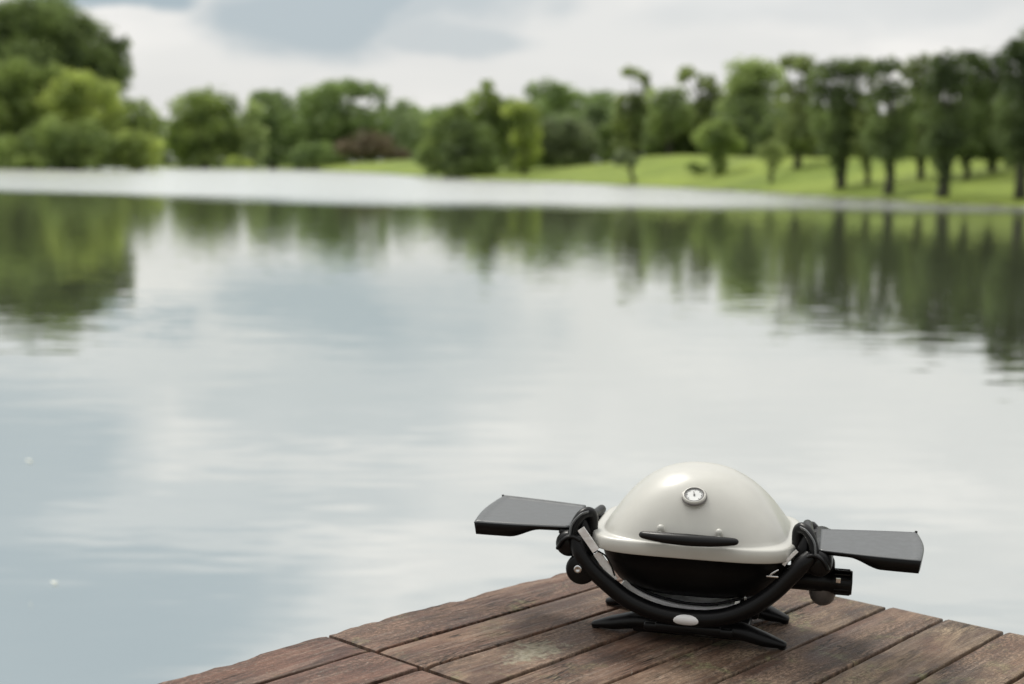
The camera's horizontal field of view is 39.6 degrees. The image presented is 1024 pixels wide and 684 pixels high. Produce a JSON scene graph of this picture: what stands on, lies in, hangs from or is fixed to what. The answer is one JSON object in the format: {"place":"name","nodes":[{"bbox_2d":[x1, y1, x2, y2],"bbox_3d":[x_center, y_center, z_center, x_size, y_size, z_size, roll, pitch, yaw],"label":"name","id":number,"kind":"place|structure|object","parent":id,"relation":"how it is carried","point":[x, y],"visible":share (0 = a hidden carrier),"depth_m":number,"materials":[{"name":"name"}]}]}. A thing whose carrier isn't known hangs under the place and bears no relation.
{"place":"outdoors","nodes":[
{"label":"outdoors","id":0,"kind":"place"},
{"bbox_2d":[0,168,1023,683],"bbox_3d":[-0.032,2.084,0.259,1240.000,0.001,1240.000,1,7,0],"label":"lake water","id":1,"kind":"structure","parent":0,"point":[246,414],"depth_m":13.59,"materials":[{"name":"grey liquid"}]},
{"bbox_2d":[158,562,1023,683],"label":"wooden dock","id":2,"kind":"object","parent":1,"relation":"in","point":[542,631],"visible":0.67,"depth_m":3.16,"materials":[{"name":"brown wood"}]},
{"bbox_2d":[474,462,923,649],"bbox_3d":[0.424,0.478,3.288,1.010,0.386,0.415,3,7,14],"label":"gas grill","id":3,"kind":"object","parent":2,"relation":"on","point":[704,549],"visible":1,"depth_m":3.17,"materials":[{"name":"metal"}]},
{"bbox_2d":[0,155,1023,206],"bbox_3d":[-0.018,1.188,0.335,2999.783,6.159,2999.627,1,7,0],"label":"ground","id":4,"kind":"structure","parent":0,"point":[981,186],"depth_m":142.17,"materials":[{"name":"green plant"}]},
{"bbox_2d":[0,50,72,167],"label":"broadleaf tree","id":5,"kind":"object","parent":4,"relation":"on","point":[19,111],"visible":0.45,"depth_m":277.31,"materials":[{"name":"green plant"}]},
{"bbox_2d":[0,112,122,169],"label":"leafy bush","id":6,"kind":"object","parent":4,"relation":"on","point":[27,153],"visible":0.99,"depth_m":262.66,"materials":[{"name":"green plant"}]},
{"bbox_2d":[0,0,137,108],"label":"broadleaf tree","id":7,"kind":"object","parent":4,"relation":"on","point":[40,32],"visible":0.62,"depth_m":292.00,"materials":[{"name":"green plant"}]},
{"bbox_2d":[33,66,130,169],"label":"broadleaf tree","id":8,"kind":"object","parent":4,"relation":"on","point":[79,96],"visible":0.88,"depth_m":273.88,"materials":[{"name":"green plant"}]},
{"bbox_2d":[93,127,165,170],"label":"leafy bush","id":9,"kind":"object","parent":4,"relation":"on","point":[141,156],"visible":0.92,"depth_m":269.22,"materials":[{"name":"green plant"}]},
{"bbox_2d":[104,95,166,169],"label":"broadleaf tree","id":10,"kind":"object","parent":4,"relation":"on","point":[139,119],"visible":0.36,"depth_m":286.15,"materials":[{"name":"green plant"}]},
{"bbox_2d":[162,84,245,168],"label":"broadleaf tree","id":11,"kind":"object","parent":4,"relation":"on","point":[199,116],"visible":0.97,"depth_m":388.63,"materials":[{"name":"green plant"}]},
{"bbox_2d":[223,155,254,169],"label":"leafy bush","id":12,"kind":"object","parent":4,"relation":"on","point":[234,161],"visible":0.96,"depth_m":362.19,"materials":[{"name":"green plant"}]},
{"bbox_2d":[236,93,268,168],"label":"slender tree","id":13,"kind":"object","parent":4,"relation":"on","point":[253,132],"visible":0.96,"depth_m":388.76,"materials":[{"name":"green plant"}]},
{"bbox_2d":[244,88,307,169],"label":"broadleaf tree","id":14,"kind":"object","parent":4,"relation":"on","point":[274,119],"visible":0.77,"depth_m":402.53,"materials":[{"name":"green plant"}]},
{"bbox_2d":[285,119,316,165],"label":"back tree","id":15,"kind":"object","parent":4,"relation":"on","point":[305,137],"visible":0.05,"depth_m":417.90,"materials":[{"name":"green plant"}]},
{"bbox_2d":[286,140,349,168],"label":"leafy bush","id":16,"kind":"object","parent":4,"relation":"on","point":[316,153],"visible":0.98,"depth_m":393.52,"materials":[{"name":"green plant"}]},
{"bbox_2d":[291,76,396,163],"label":"broadleaf tree","id":17,"kind":"object","parent":4,"relation":"on","point":[336,122],"visible":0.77,"depth_m":408.04,"materials":[{"name":"green plant"}]},
{"bbox_2d":[334,128,411,161],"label":"copper bush","id":18,"kind":"object","parent":4,"relation":"on","point":[362,147],"visible":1,"depth_m":390.33,"materials":[{"name":"red plant"}]},
{"bbox_2d":[378,97,438,153],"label":"broadleaf tree","id":19,"kind":"object","parent":4,"relation":"on","point":[407,107],"visible":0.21,"depth_m":432.42,"materials":[{"name":"green plant"}]},
{"bbox_2d":[417,105,451,153],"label":"broadleaf tree","id":20,"kind":"object","parent":4,"relation":"on","point":[429,115],"visible":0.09,"depth_m":393.27,"materials":[{"name":"green plant"}]},
{"bbox_2d":[414,100,471,177],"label":"leafy bush","id":21,"kind":"object","parent":4,"relation":"on","point":[436,127],"visible":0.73,"depth_m":222.81,"materials":[{"name":"green plant"}]},
{"bbox_2d":[435,116,502,175],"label":"evergreen bush","id":22,"kind":"object","parent":4,"relation":"on","point":[473,159],"visible":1,"depth_m":218.60,"materials":[{"name":"green plant"}]},
{"bbox_2d":[50,95,930,166],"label":"woods","id":23,"kind":"object","parent":4,"relation":"on","point":[598,115],"visible":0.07,"depth_m":390.58,"materials":[{"name":"green plant"}]},
{"bbox_2d":[459,79,545,172],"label":"broadleaf tree","id":24,"kind":"object","parent":4,"relation":"on","point":[488,111],"visible":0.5,"depth_m":232.03,"materials":[{"name":"green plant"}]},
{"bbox_2d":[499,95,543,174],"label":"broadleaf tree","id":25,"kind":"object","parent":4,"relation":"on","point":[525,160],"visible":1,"depth_m":218.91,"materials":[{"name":"green plant"}]},
{"bbox_2d":[533,125,550,167],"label":"back tree","id":26,"kind":"object","parent":4,"relation":"on","point":[539,166],"visible":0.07,"depth_m":279.31,"materials":[{"name":"green plant"}]},
{"bbox_2d":[523,76,590,125],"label":"broadleaf tree","id":27,"kind":"object","parent":4,"relation":"on","point":[558,97],"visible":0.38,"depth_m":297.74,"materials":[{"name":"green plant"}]},
{"bbox_2d":[534,117,602,166],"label":"leafy bush","id":28,"kind":"object","parent":4,"relation":"on","point":[572,138],"visible":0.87,"depth_m":234.49,"materials":[{"name":"green plant"}]},
{"bbox_2d":[557,129,599,165],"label":"back tree","id":29,"kind":"object","parent":4,"relation":"on","point":[582,157],"visible":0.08,"depth_m":256.69,"materials":[{"name":"green plant"}]},
{"bbox_2d":[578,88,624,142],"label":"broadleaf tree","id":30,"kind":"object","parent":4,"relation":"on","point":[603,94],"visible":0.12,"depth_m":295.42,"materials":[{"name":"green plant"}]},
{"bbox_2d":[595,117,631,161],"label":"back tree","id":31,"kind":"object","parent":4,"relation":"on","point":[605,133],"visible":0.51,"depth_m":229.26,"materials":[{"name":"green plant"}]},
{"bbox_2d":[612,148,639,181],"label":"tree","id":32,"kind":"object","parent":4,"relation":"on","point":[625,154],"visible":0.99,"depth_m":166.71,"materials":[{"name":"green plant"}]},
{"bbox_2d":[609,65,652,158],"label":"slender tree","id":33,"kind":"object","parent":4,"relation":"on","point":[636,103],"visible":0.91,"depth_m":216.76,"materials":[{"name":"green plant"}]},
{"bbox_2d":[630,108,670,155],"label":"back tree","id":34,"kind":"object","parent":4,"relation":"on","point":[648,152],"visible":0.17,"depth_m":216.83,"materials":[{"name":"green plant"}]},
{"bbox_2d":[640,85,699,155],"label":"broadleaf tree","id":35,"kind":"object","parent":4,"relation":"on","point":[676,106],"visible":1,"depth_m":208.55,"materials":[{"name":"green plant"}]},
{"bbox_2d":[652,126,697,155],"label":"leafy bush","id":36,"kind":"object","parent":4,"relation":"on","point":[685,139],"visible":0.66,"depth_m":211.33,"materials":[{"name":"green plant"}]},
{"bbox_2d":[676,120,711,154],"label":"back tree","id":37,"kind":"object","parent":4,"relation":"on","point":[696,149],"visible":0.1,"depth_m":214.97,"materials":[{"name":"green plant"}]},
{"bbox_2d":[684,162,710,174],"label":"leafy bush","id":38,"kind":"object","parent":4,"relation":"on","point":[694,166],"visible":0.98,"depth_m":162.80,"materials":[{"name":"green plant"}]},
{"bbox_2d":[675,65,725,155],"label":"broadleaf tree","id":39,"kind":"object","parent":4,"relation":"on","point":[703,104],"visible":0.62,"depth_m":209.58,"materials":[{"name":"green plant"}]},
{"bbox_2d":[689,117,747,175],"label":"tree","id":40,"kind":"object","parent":4,"relation":"on","point":[718,141],"visible":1,"depth_m":157.34,"materials":[{"name":"green plant"}]},
{"bbox_2d":[716,112,758,155],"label":"back tree","id":41,"kind":"object","parent":4,"relation":"on","point":[743,130],"visible":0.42,"depth_m":180.82,"materials":[{"name":"green plant"}]},
{"bbox_2d":[724,91,771,156],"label":"broadleaf tree","id":42,"kind":"object","parent":4,"relation":"on","point":[750,107],"visible":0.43,"depth_m":184.16,"materials":[{"name":"green plant"}]},
{"bbox_2d":[712,54,790,156],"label":"broadleaf tree","id":43,"kind":"object","parent":4,"relation":"on","point":[748,76],"visible":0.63,"depth_m":195.24,"materials":[{"name":"green plant"}]},
{"bbox_2d":[754,136,788,182],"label":"tree","id":44,"kind":"object","parent":4,"relation":"on","point":[770,152],"visible":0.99,"depth_m":135.54,"materials":[{"name":"green plant"}]},
{"bbox_2d":[750,115,803,156],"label":"back tree","id":45,"kind":"object","parent":4,"relation":"on","point":[769,133],"visible":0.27,"depth_m":174.77,"materials":[{"name":"green plant"}]},
{"bbox_2d":[769,52,821,168],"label":"broadleaf tree","id":46,"kind":"object","parent":4,"relation":"on","point":[798,141],"visible":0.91,"depth_m":144.04,"materials":[{"name":"green plant"}]},
{"bbox_2d":[790,106,829,156],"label":"back tree","id":47,"kind":"object","parent":4,"relation":"on","point":[815,153],"visible":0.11,"depth_m":159.15,"materials":[{"name":"green plant"}]},
{"bbox_2d":[805,55,870,188],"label":"shade tree","id":48,"kind":"object","parent":4,"relation":"on","point":[835,147],"visible":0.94,"depth_m":116.75,"materials":[{"name":"green plant"}]},
{"bbox_2d":[823,113,863,157],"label":"back tree","id":49,"kind":"object","parent":4,"relation":"on","point":[831,125],"visible":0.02,"depth_m":149.63,"materials":[{"name":"green plant"}]},
{"bbox_2d":[848,57,886,184],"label":"shade tree","id":50,"kind":"object","parent":4,"relation":"on","point":[860,116],"visible":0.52,"depth_m":115.55,"materials":[{"name":"green plant"}]},
{"bbox_2d":[859,54,921,194],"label":"shade tree","id":51,"kind":"object","parent":4,"relation":"on","point":[892,135],"visible":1,"depth_m":105.33,"materials":[{"name":"green plant"}]},
{"bbox_2d":[895,52,942,179],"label":"shade tree","id":52,"kind":"object","parent":4,"relation":"on","point":[913,74],"visible":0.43,"depth_m":111.99,"materials":[{"name":"green plant"}]},
{"bbox_2d":[913,48,977,197],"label":"shade tree","id":53,"kind":"object","parent":4,"relation":"on","point":[948,140],"visible":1,"depth_m":96.41,"materials":[{"name":"green plant"}]},
{"bbox_2d":[948,48,994,179],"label":"shade tree","id":54,"kind":"object","parent":4,"relation":"on","point":[975,60],"visible":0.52,"depth_m":106.65,"materials":[{"name":"green plant"}]},
{"bbox_2d":[968,48,1017,172],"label":"shade tree","id":55,"kind":"object","parent":4,"relation":"on","point":[991,155],"visible":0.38,"depth_m":107.87,"materials":[{"name":"green plant"}]},
{"bbox_2d":[995,116,1011,159],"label":"back tree","id":56,"kind":"object","parent":4,"relation":"on","point":[1001,157],"visible":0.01,"depth_m":117.66,"materials":[{"name":"green plant"}]},
{"bbox_2d":[989,27,1023,198],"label":"shade tree","id":57,"kind":"object","parent":4,"relation":"on","point":[1010,137],"visible":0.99,"depth_m":92.46,"materials":[{"name":"green plant"}]},
{"bbox_2d":[0,0,1023,165],"label":"sky","id":58,"kind":"structure","parent":0,"point":[428,52],"materials":[{"name":"white"}]}
]}

